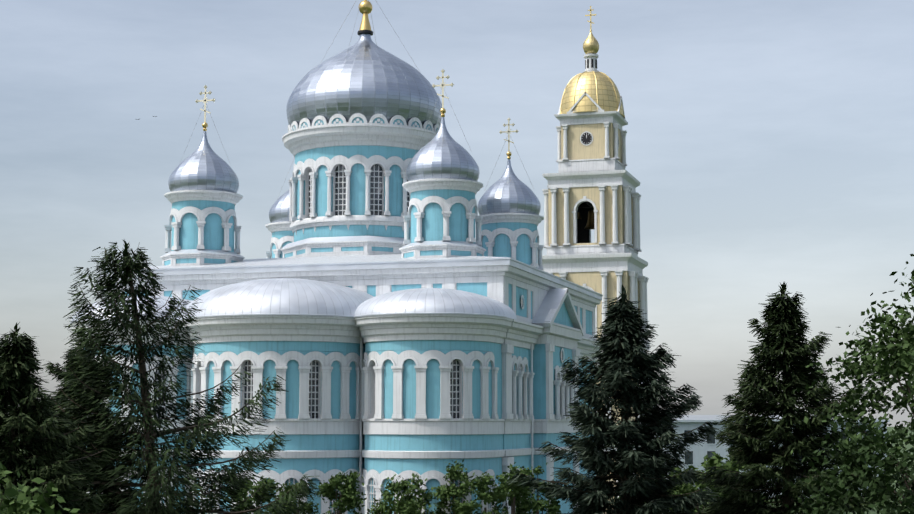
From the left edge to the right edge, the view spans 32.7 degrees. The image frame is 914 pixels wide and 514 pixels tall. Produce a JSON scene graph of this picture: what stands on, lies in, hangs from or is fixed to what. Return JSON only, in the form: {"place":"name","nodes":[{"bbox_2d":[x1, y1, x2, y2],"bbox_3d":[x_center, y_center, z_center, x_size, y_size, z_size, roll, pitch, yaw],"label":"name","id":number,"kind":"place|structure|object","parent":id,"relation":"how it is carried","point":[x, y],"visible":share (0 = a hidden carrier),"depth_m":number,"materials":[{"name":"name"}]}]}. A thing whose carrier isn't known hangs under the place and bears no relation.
{"place":"outdoors","nodes":[
{"label":"outdoors","id":0,"kind":"place"},
{"bbox_2d":[0,0,913,426],"label":"sky","id":1,"kind":"structure","parent":0,"point":[770,143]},
{"bbox_2d":[5,426,913,513],"bbox_3d":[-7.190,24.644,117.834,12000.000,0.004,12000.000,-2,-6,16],"label":"terrain","id":2,"kind":"structure","parent":0,"point":[907,446],"depth_m":488.50,"materials":[{"name":"green plant"}]},
{"bbox_2d":[0,462,79,513],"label":"bush","id":3,"kind":"object","parent":2,"relation":"on","point":[13,500],"visible":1,"depth_m":39.00,"materials":[{"name":"green plant"}]},
{"bbox_2d":[0,322,116,513],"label":"spruce","id":4,"kind":"object","parent":2,"relation":"on","point":[24,411],"visible":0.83,"depth_m":53.67,"materials":[{"name":"green plant"}]},
{"bbox_2d":[16,338,160,513],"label":"spruce","id":5,"kind":"object","parent":2,"relation":"on","point":[52,368],"visible":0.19,"depth_m":64.69,"materials":[{"name":"green plant"}]},
{"bbox_2d":[5,240,320,513],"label":"conifer tree","id":6,"kind":"object","parent":2,"relation":"on","point":[151,478],"visible":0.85,"depth_m":60.64,"materials":[{"name":"green plant"}]},
{"bbox_2d":[226,475,280,513],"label":"young tree","id":7,"kind":"object","parent":2,"relation":"on","point":[256,487],"visible":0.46,"depth_m":91.38,"materials":[{"name":"green plant"}]},
{"bbox_2d":[272,481,330,513],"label":"young tree","id":8,"kind":"object","parent":2,"relation":"on","point":[309,510],"visible":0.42,"depth_m":93.50,"materials":[{"name":"green plant"}]},
{"bbox_2d":[70,113,602,513],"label":"cathedral","id":9,"kind":"structure","parent":2,"relation":"on","point":[381,315],"depth_m":103.45,"materials":[{"name":"white paint"}]},
{"bbox_2d":[168,131,238,192],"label":"onion dome","id":10,"kind":"structure","parent":9,"relation":"attached to","point":[204,166],"depth_m":113.04,"materials":[{"name":"silver metal"}]},
{"bbox_2d":[269,189,289,222],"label":"onion dome","id":11,"kind":"structure","parent":9,"relation":"attached to","point":[279,211],"depth_m":130.55,"materials":[{"name":"silver metal"}]},
{"bbox_2d":[181,0,531,198],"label":"crosses","id":12,"kind":"object","parent":9,"relation":"on","point":[365,7],"visible":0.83,"depth_m":121.91,"materials":[{"name":"gold metal"}]},
{"bbox_2d":[286,34,441,127],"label":"onion dome","id":13,"kind":"structure","parent":9,"relation":"on","point":[369,79],"depth_m":117.07,"materials":[{"name":"silver metal"}]},
{"bbox_2d":[406,117,479,180],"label":"onion dome","id":14,"kind":"structure","parent":9,"relation":"attached to","point":[442,153],"depth_m":107.81,"materials":[{"name":"silver metal"}]},
{"bbox_2d":[478,159,540,214],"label":"onion dome","id":15,"kind":"structure","parent":9,"relation":"attached to","point":[508,191],"depth_m":125.36,"materials":[{"name":"silver metal"}]},
{"bbox_2d":[315,471,366,513],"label":"young tree","id":16,"kind":"object","parent":2,"relation":"on","point":[349,497],"visible":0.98,"depth_m":94.53,"materials":[{"name":"green plant"}]},
{"bbox_2d":[367,474,431,513],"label":"young tree","id":17,"kind":"object","parent":2,"relation":"on","point":[411,506],"visible":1,"depth_m":91.34,"materials":[{"name":"green plant"}]},
{"bbox_2d":[392,473,439,513],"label":"young tree","id":18,"kind":"object","parent":2,"relation":"on","point":[421,492],"visible":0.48,"depth_m":93.98,"materials":[{"name":"green plant"}]},
{"bbox_2d":[431,459,475,513],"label":"young tree","id":19,"kind":"object","parent":2,"relation":"on","point":[454,475],"visible":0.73,"depth_m":95.33,"materials":[{"name":"green plant"}]},
{"bbox_2d":[454,472,510,513],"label":"young tree","id":20,"kind":"object","parent":2,"relation":"on","point":[481,486],"visible":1,"depth_m":90.62,"materials":[{"name":"green plant"}]},
{"bbox_2d":[486,462,537,513],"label":"young tree","id":21,"kind":"object","parent":2,"relation":"on","point":[503,480],"visible":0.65,"depth_m":94.06,"materials":[{"name":"green plant"}]},
{"bbox_2d":[505,463,560,513],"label":"young tree","id":22,"kind":"object","parent":2,"relation":"on","point":[553,507],"visible":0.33,"depth_m":97.04,"materials":[{"name":"green plant"}]},
{"bbox_2d":[537,6,669,513],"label":"bell tower","id":23,"kind":"structure","parent":2,"relation":"on","point":[593,183],"depth_m":202.20,"materials":[{"name":"white paint"}]},
{"bbox_2d":[507,284,721,513],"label":"conifer tree","id":24,"kind":"object","parent":2,"relation":"on","point":[621,352],"visible":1,"depth_m":55.07,"materials":[{"name":"green plant"}]},
{"bbox_2d":[618,471,696,511],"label":"bush","id":25,"kind":"object","parent":2,"relation":"on","point":[692,486],"visible":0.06,"depth_m":70.95,"materials":[{"name":"green plant"}]},
{"bbox_2d":[665,456,740,513],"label":"bush","id":26,"kind":"object","parent":2,"relation":"on","point":[727,466],"visible":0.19,"depth_m":68.50,"materials":[{"name":"green plant"}]},
{"bbox_2d":[690,452,772,513],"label":"bush","id":27,"kind":"object","parent":2,"relation":"on","point":[705,465],"visible":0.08,"depth_m":74.40,"materials":[{"name":"green plant"}]},
{"bbox_2d":[679,282,898,513],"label":"spruce","id":28,"kind":"object","parent":2,"relation":"on","point":[785,349],"visible":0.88,"depth_m":57.32,"materials":[{"name":"green plant"}]},
{"bbox_2d":[784,254,913,513],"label":"deciduous tree","id":29,"kind":"object","parent":2,"relation":"on","point":[897,363],"visible":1,"depth_m":45.94,"materials":[{"name":"green plant"}]},
{"bbox_2d":[655,415,889,497],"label":"background building","id":30,"kind":"structure","parent":0,"point":[697,454],"depth_m":249.22,"materials":[{"name":"white paint"}]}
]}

